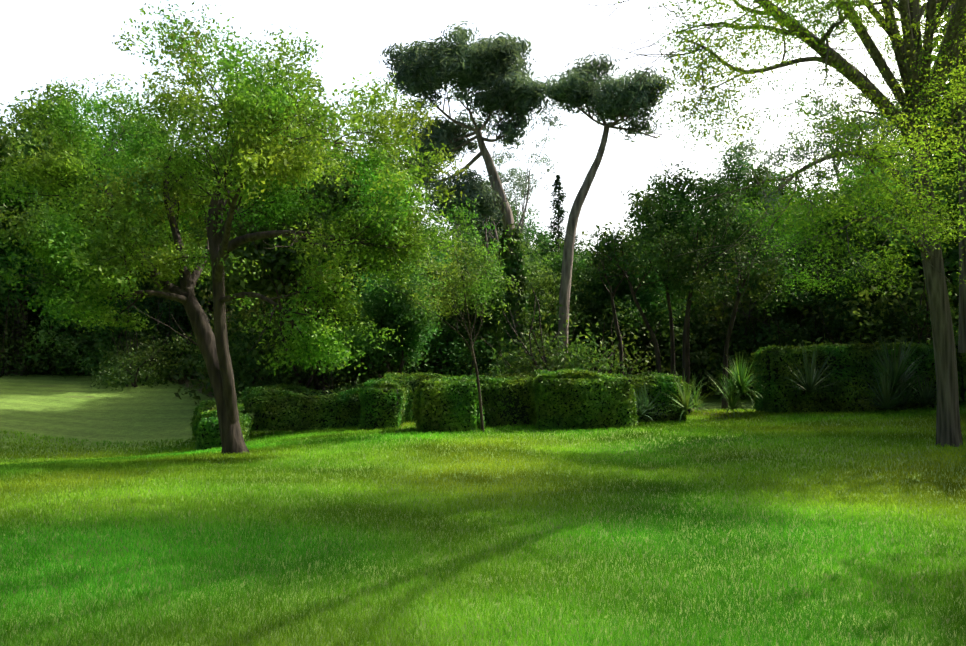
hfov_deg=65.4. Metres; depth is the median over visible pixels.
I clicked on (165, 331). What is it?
shrub
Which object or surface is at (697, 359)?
tree
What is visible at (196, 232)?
tree
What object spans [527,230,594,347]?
tree
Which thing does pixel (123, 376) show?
shrub
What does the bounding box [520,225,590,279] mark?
tree
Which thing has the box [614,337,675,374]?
bush
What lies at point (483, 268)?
tree
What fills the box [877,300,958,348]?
shrub
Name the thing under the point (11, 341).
shrub
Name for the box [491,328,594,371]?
shrub
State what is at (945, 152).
tree
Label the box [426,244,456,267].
tree
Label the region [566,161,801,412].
holm group
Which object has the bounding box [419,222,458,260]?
tree
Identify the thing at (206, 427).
hedge stub
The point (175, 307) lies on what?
bush
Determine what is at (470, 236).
tree
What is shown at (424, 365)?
shrub
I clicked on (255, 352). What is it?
tree
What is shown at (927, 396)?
yucca
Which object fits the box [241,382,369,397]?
hedge
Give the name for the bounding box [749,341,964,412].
hedge
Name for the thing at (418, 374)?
hedge
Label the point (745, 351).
shrub
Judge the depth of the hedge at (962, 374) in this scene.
23.34 m
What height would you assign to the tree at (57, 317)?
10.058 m
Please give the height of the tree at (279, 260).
15.083 m
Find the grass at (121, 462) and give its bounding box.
[0,402,965,645]
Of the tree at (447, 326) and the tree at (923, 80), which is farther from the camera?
the tree at (447, 326)
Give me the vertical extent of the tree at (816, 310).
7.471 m
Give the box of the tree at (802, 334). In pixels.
[727,222,931,349]
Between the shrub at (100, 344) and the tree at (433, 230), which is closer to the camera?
the shrub at (100, 344)
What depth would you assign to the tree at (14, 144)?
40.01 m
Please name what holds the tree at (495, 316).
on the ground at (72, 405)
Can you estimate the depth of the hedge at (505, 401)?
22.07 m
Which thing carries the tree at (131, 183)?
on the ground at (72, 405)
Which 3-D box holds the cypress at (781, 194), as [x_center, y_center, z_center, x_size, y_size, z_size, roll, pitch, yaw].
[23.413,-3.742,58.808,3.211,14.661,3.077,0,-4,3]
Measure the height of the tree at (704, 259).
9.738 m
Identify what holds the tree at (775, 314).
on the ground at (72, 405)
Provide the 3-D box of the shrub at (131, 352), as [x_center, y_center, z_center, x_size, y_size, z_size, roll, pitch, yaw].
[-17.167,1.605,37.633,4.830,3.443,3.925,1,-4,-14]
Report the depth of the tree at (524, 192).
63.38 m
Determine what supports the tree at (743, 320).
on the ground at (72, 405)
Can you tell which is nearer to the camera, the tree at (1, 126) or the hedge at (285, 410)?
the hedge at (285, 410)
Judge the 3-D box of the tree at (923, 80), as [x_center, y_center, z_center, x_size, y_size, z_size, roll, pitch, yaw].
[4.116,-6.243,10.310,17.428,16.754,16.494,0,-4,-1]
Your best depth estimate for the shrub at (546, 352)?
27.02 m
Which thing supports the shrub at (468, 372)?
on the ground at (72, 405)
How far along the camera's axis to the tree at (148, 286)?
42.51 m
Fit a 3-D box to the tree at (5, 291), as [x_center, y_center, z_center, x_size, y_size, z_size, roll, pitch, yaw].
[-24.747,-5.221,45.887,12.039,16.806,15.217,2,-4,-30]
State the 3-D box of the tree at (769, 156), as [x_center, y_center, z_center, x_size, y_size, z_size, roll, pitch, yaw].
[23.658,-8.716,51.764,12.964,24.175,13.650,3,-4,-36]
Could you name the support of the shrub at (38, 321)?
on the ground at (72, 405)
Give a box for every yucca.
[609,373,664,418]
[904,374,936,405]
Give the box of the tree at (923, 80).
[579,0,965,446]
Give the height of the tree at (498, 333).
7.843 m
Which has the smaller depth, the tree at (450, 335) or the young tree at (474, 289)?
the young tree at (474, 289)
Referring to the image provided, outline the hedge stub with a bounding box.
[193,402,253,449]
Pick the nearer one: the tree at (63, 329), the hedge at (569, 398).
the hedge at (569, 398)
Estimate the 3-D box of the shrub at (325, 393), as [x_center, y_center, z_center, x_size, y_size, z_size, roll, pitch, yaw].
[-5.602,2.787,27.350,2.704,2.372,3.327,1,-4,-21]
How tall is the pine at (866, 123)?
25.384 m
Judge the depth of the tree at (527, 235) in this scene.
99.62 m
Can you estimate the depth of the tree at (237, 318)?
44.54 m
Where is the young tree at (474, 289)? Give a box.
[355,192,522,431]
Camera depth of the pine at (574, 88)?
29.83 m
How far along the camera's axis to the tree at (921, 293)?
29.06 m
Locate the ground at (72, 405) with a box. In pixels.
[0,371,965,645]
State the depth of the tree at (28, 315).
43.60 m
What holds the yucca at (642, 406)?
on the ground at (72, 405)
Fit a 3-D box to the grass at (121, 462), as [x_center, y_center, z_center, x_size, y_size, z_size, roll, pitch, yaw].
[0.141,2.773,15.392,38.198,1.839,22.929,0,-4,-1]
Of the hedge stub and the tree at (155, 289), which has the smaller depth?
the hedge stub
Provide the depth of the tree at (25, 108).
53.62 m
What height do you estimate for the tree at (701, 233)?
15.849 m
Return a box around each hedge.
[190,396,242,440]
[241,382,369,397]
[241,387,416,430]
[357,376,412,429]
[383,372,623,407]
[410,371,641,381]
[411,376,485,432]
[475,373,533,426]
[525,367,637,429]
[627,370,690,422]
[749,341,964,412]
[954,335,965,401]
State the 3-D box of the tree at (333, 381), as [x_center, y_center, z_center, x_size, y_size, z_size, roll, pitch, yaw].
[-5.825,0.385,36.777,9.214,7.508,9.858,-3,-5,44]
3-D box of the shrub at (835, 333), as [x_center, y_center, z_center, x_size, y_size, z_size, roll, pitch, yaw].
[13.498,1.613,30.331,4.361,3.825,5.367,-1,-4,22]
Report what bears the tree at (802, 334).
on the ground at (72, 405)
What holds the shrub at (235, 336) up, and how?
on the ground at (72, 405)
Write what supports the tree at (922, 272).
on the ground at (72, 405)
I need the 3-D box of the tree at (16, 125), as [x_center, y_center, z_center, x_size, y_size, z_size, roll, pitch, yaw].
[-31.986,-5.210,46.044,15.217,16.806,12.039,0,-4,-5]
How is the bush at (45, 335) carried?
on the ground at (72, 405)
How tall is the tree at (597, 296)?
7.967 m
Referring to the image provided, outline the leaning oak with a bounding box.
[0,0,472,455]
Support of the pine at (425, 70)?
on the ground at (72, 405)
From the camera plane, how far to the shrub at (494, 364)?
33.64 m
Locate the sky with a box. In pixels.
[0,0,948,254]
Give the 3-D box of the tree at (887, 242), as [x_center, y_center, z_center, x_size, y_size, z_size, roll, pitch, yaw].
[17.261,-3.084,34.539,7.777,12.569,10.970,0,-4,4]
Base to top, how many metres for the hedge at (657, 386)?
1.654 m
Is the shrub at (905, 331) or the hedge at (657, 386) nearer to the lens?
the hedge at (657, 386)
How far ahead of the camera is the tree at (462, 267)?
41.53 m
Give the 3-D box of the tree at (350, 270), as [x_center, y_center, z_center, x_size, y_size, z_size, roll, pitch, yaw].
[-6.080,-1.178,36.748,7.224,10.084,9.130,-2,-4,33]
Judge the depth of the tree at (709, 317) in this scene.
33.13 m
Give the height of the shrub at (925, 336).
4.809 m
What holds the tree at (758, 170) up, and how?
on the ground at (72, 405)
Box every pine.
[370,21,553,373]
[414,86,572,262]
[538,51,676,367]
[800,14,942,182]
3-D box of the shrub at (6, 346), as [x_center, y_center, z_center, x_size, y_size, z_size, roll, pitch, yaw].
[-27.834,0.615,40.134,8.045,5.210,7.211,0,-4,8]
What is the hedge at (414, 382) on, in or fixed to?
on the ground at (72, 405)
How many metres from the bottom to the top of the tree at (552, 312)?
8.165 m
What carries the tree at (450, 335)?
on the ground at (72, 405)
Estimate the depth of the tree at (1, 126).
39.32 m
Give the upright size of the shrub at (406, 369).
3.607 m
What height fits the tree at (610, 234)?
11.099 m
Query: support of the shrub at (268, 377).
on the ground at (72, 405)
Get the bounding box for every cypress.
[540,174,568,264]
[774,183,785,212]
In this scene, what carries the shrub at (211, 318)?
on the ground at (72, 405)
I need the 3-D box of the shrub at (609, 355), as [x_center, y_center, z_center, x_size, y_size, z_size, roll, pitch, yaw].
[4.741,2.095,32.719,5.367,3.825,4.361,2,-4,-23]
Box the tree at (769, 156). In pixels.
[709,15,924,218]
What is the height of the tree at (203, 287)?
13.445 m
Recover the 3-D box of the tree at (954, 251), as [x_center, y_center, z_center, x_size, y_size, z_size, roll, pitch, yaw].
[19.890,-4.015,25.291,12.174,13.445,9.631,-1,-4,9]
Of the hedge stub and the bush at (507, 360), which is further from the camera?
the bush at (507, 360)
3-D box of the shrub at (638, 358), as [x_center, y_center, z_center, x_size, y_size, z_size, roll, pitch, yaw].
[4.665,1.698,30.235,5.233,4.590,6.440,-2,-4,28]
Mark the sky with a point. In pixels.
(41, 41)
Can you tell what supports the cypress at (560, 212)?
on the ground at (72, 405)
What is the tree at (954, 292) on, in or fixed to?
on the ground at (72, 405)
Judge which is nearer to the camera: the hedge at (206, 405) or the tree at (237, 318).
the hedge at (206, 405)
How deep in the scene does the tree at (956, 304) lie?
32.11 m
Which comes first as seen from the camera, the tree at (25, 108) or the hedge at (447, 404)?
the hedge at (447, 404)
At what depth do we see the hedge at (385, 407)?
22.87 m
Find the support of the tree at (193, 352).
on the ground at (72, 405)
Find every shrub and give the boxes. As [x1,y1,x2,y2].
[0,293,74,376]
[0,302,39,375]
[7,301,98,374]
[54,301,170,378]
[86,324,180,389]
[86,327,189,384]
[91,297,209,378]
[144,306,254,383]
[198,319,295,390]
[236,346,335,395]
[304,367,363,395]
[327,352,424,389]
[392,345,464,377]
[405,330,502,377]
[462,337,530,375]
[475,287,646,378]
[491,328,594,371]
[555,307,665,381]
[574,327,642,374]
[690,319,776,399]
[711,312,814,397]
[794,303,930,350]
[808,322,871,343]
[860,304,931,349]
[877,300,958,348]
[892,297,958,344]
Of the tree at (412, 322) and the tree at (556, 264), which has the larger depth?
the tree at (556, 264)
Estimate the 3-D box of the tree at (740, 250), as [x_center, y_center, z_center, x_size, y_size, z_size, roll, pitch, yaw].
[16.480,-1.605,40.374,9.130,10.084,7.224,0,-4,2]
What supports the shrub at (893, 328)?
on the ground at (72, 405)
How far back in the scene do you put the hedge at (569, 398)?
20.81 m
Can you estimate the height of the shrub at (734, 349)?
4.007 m

